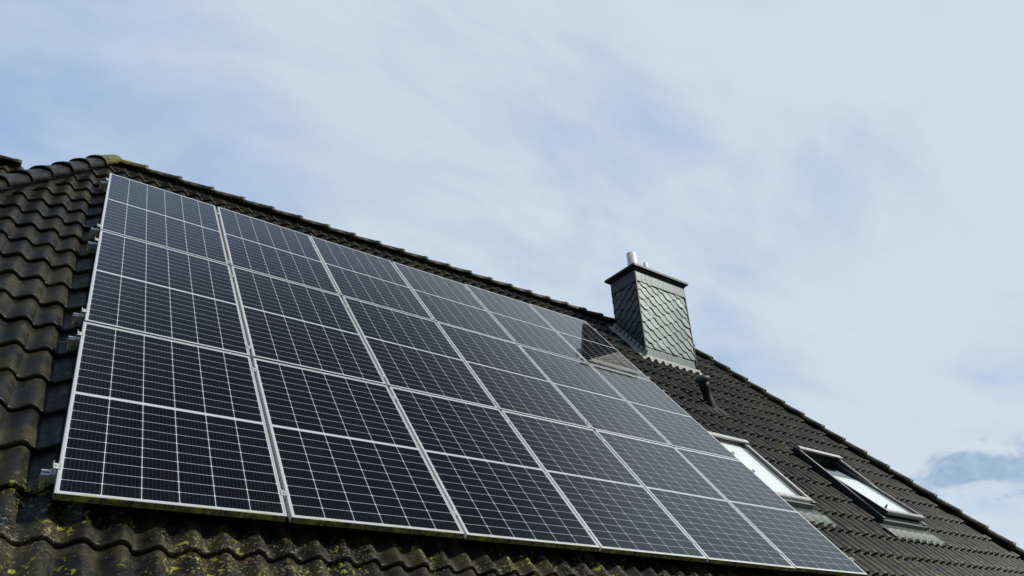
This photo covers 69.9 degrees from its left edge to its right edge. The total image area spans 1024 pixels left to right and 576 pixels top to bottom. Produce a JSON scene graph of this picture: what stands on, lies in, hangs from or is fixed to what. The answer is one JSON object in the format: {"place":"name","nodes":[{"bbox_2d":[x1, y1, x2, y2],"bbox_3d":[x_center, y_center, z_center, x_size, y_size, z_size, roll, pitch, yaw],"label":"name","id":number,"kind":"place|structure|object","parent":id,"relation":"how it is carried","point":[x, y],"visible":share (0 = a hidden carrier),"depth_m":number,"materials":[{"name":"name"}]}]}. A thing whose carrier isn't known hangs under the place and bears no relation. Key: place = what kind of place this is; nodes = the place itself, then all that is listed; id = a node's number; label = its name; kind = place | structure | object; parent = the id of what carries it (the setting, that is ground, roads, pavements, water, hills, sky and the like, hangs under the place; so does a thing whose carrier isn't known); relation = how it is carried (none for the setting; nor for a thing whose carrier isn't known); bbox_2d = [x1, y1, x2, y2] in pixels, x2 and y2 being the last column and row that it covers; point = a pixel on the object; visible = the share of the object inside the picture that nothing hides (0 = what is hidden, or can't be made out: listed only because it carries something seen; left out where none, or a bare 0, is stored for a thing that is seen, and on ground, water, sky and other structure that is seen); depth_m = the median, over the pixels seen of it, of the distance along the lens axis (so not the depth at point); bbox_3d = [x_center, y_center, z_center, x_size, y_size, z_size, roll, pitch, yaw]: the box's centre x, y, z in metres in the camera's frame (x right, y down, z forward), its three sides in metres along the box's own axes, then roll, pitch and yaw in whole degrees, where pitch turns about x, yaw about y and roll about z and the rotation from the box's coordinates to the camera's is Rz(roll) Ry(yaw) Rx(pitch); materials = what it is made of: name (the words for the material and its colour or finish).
{"place":"outdoors","nodes":[
{"label":"outdoors","id":0,"kind":"place"},
{"bbox_2d":[0,0,1023,549],"label":"sky","id":1,"kind":"structure","parent":0,"point":[835,188],"materials":[{"name":"blue"}]},
{"label":"ground","id":2,"kind":"structure","parent":0,"visible":0},
{"bbox_2d":[0,154,1023,575],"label":"house","id":3,"kind":"structure","parent":2,"relation":"on","point":[866,512],"depth_m":5.81,"materials":[{"name":"tile"}]},
{"bbox_2d":[99,177,595,329],"bbox_3d":[-1.462,-0.173,8.904,6.432,0.146,0.217,18,-75,-32],"label":"mounting rail","id":4,"kind":"object","parent":3,"relation":"attached to","point":[103,184],"visible":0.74,"depth_m":7.18,"materials":[{"name":"metal"}]},
{"bbox_2d":[89,224,649,378],"bbox_3d":[-0.902,0.378,7.768,6.432,0.146,0.217,18,-75,-32],"label":"mounting rail","id":5,"kind":"object","parent":3,"relation":"attached to","point":[94,231],"visible":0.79,"depth_m":6.05,"materials":[{"name":"metal"}]},
{"bbox_2d":[99,173,227,264],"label":"solar panel","id":6,"kind":"object","parent":5,"relation":"attached to","point":[137,210],"visible":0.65,"depth_m":6.86,"materials":[{"name":"glass"}]},
{"bbox_2d":[217,207,338,294],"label":"solar panel","id":7,"kind":"object","parent":5,"relation":"attached to","point":[266,248],"visible":0.81,"depth_m":7.42,"materials":[{"name":"glass"}]},
{"bbox_2d":[310,236,433,320],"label":"solar panel","id":8,"kind":"object","parent":5,"relation":"attached to","point":[365,277],"visible":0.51,"depth_m":7.99,"materials":[{"name":"glass"}]},
{"bbox_2d":[392,262,514,342],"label":"solar panel","id":9,"kind":"object","parent":5,"relation":"attached to","point":[449,302],"visible":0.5,"depth_m":8.55,"materials":[{"name":"glass"}]},
{"bbox_2d":[464,284,586,362],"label":"solar panel","id":10,"kind":"object","parent":5,"relation":"attached to","point":[523,324],"visible":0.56,"depth_m":9.11,"materials":[{"name":"glass"}]},
{"bbox_2d":[529,304,649,379],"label":"solar panel","id":11,"kind":"object","parent":5,"relation":"attached to","point":[585,340],"visible":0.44,"depth_m":9.67,"materials":[{"name":"glass"}]},
{"bbox_2d":[86,237,664,391],"bbox_3d":[-0.768,0.510,7.495,6.432,0.147,0.217,18,-75,-32],"label":"mounting rail","id":12,"kind":"object","parent":3,"relation":"attached to","point":[91,245],"visible":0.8,"depth_m":5.77,"materials":[{"name":"metal"}]},
{"bbox_2d":[589,364,738,459],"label":"solar panel","id":13,"kind":"object","parent":12,"relation":"attached to","point":[662,413],"visible":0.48,"depth_m":8.24,"materials":[{"name":"glass"}]},
{"bbox_2d":[71,307,734,454],"bbox_3d":[-0.233,1.036,6.409,6.432,0.146,0.217,18,-75,-32],"label":"mounting rail","id":14,"kind":"object","parent":3,"relation":"attached to","point":[76,317],"visible":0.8,"depth_m":4.69,"materials":[{"name":"metal"}]},
{"bbox_2d":[84,230,249,355],"bbox_3d":[-2.606,0.014,5.565,1.040,1.703,0.035,18,-75,-32],"label":"solar panel","id":15,"kind":"object","parent":14,"relation":"attached to","point":[141,287],"visible":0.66,"depth_m":5.42,"materials":[{"name":"glass"}]},
{"bbox_2d":[230,266,385,384],"bbox_3d":[-1.749,0.290,6.123,1.040,1.702,0.035,18,-75,-32],"label":"solar panel","id":16,"kind":"object","parent":14,"relation":"attached to","point":[293,324],"visible":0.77,"depth_m":5.98,"materials":[{"name":"glass"}]},
{"bbox_2d":[342,296,497,408],"bbox_3d":[-0.888,0.567,6.678,1.040,1.703,0.037,18,-75,-32],"label":"solar panel","id":17,"kind":"object","parent":14,"relation":"attached to","point":[413,353],"visible":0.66,"depth_m":6.55,"materials":[{"name":"glass"}]},
{"bbox_2d":[436,322,591,428],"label":"solar panel","id":18,"kind":"object","parent":14,"relation":"attached to","point":[510,376],"visible":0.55,"depth_m":7.11,"materials":[{"name":"glass"}]},
{"bbox_2d":[518,344,670,445],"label":"solar panel","id":19,"kind":"object","parent":14,"relation":"attached to","point":[593,397],"visible":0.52,"depth_m":7.68,"materials":[{"name":"glass"}]},
{"bbox_2d":[66,330,754,471],"bbox_3d":[-0.101,1.167,6.140,6.432,0.146,0.217,18,-75,-32],"label":"mounting rail","id":20,"kind":"object","parent":3,"relation":"attached to","point":[73,341],"visible":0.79,"depth_m":4.42,"materials":[{"name":"metal"}]},
{"bbox_2d":[38,461,854,561],"bbox_3d":[0.440,1.698,5.042,6.432,0.146,0.217,18,-75,-32],"label":"mounting rail","id":21,"kind":"object","parent":3,"relation":"attached to","point":[47,476],"visible":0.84,"depth_m":3.32,"materials":[{"name":"metal"}]},
{"bbox_2d":[52,321,286,521],"bbox_3d":[-1.912,0.698,4.146,1.040,1.703,0.035,18,-75,-32],"label":"solar panel","id":22,"kind":"object","parent":21,"relation":"attached to","point":[155,423],"visible":1,"depth_m":3.93,"materials":[{"name":"glass"}]},
{"bbox_2d":[251,358,463,538],"bbox_3d":[-1.052,0.976,4.702,1.040,1.703,0.035,18,-75,-32],"label":"solar panel","id":23,"kind":"object","parent":21,"relation":"attached to","point":[347,452],"visible":1,"depth_m":4.51,"materials":[{"name":"glass"}]},
{"bbox_2d":[388,386,599,551],"bbox_3d":[-0.192,1.252,5.260,1.040,1.703,0.036,18,-75,-32],"label":"solar panel","id":24,"kind":"object","parent":21,"relation":"attached to","point":[495,482],"visible":0.95,"depth_m":5.08,"materials":[{"name":"glass"}]},
{"bbox_2d":[501,410,706,561],"bbox_3d":[0.666,1.531,5.819,1.040,1.703,0.036,18,-75,-32],"label":"solar panel","id":25,"kind":"object","parent":21,"relation":"attached to","point":[615,506],"visible":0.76,"depth_m":5.66,"materials":[{"name":"glass"}]},
{"bbox_2d":[595,430,794,571],"bbox_3d":[1.526,1.808,6.370,1.040,1.703,0.036,18,-75,-32],"label":"solar panel","id":26,"kind":"object","parent":21,"relation":"attached to","point":[709,519],"visible":0.91,"depth_m":6.22,"materials":[{"name":"glass"}]},
{"bbox_2d":[674,447,866,575],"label":"solar panel","id":27,"kind":"object","parent":21,"relation":"attached to","point":[775,520],"visible":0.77,"depth_m":6.79,"materials":[{"name":"glass"}]},
{"bbox_2d":[708,431,836,526],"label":"roof window","id":28,"kind":"structure","parent":3,"relation":"in","point":[796,498],"depth_m":8.10,"materials":[{"name":"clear glass"}]},
{"bbox_2d":[786,444,944,546],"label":"roof window","id":29,"kind":"structure","parent":3,"relation":"in","point":[902,521],"depth_m":9.10,"materials":[{"name":"clear glass"}]}
]}

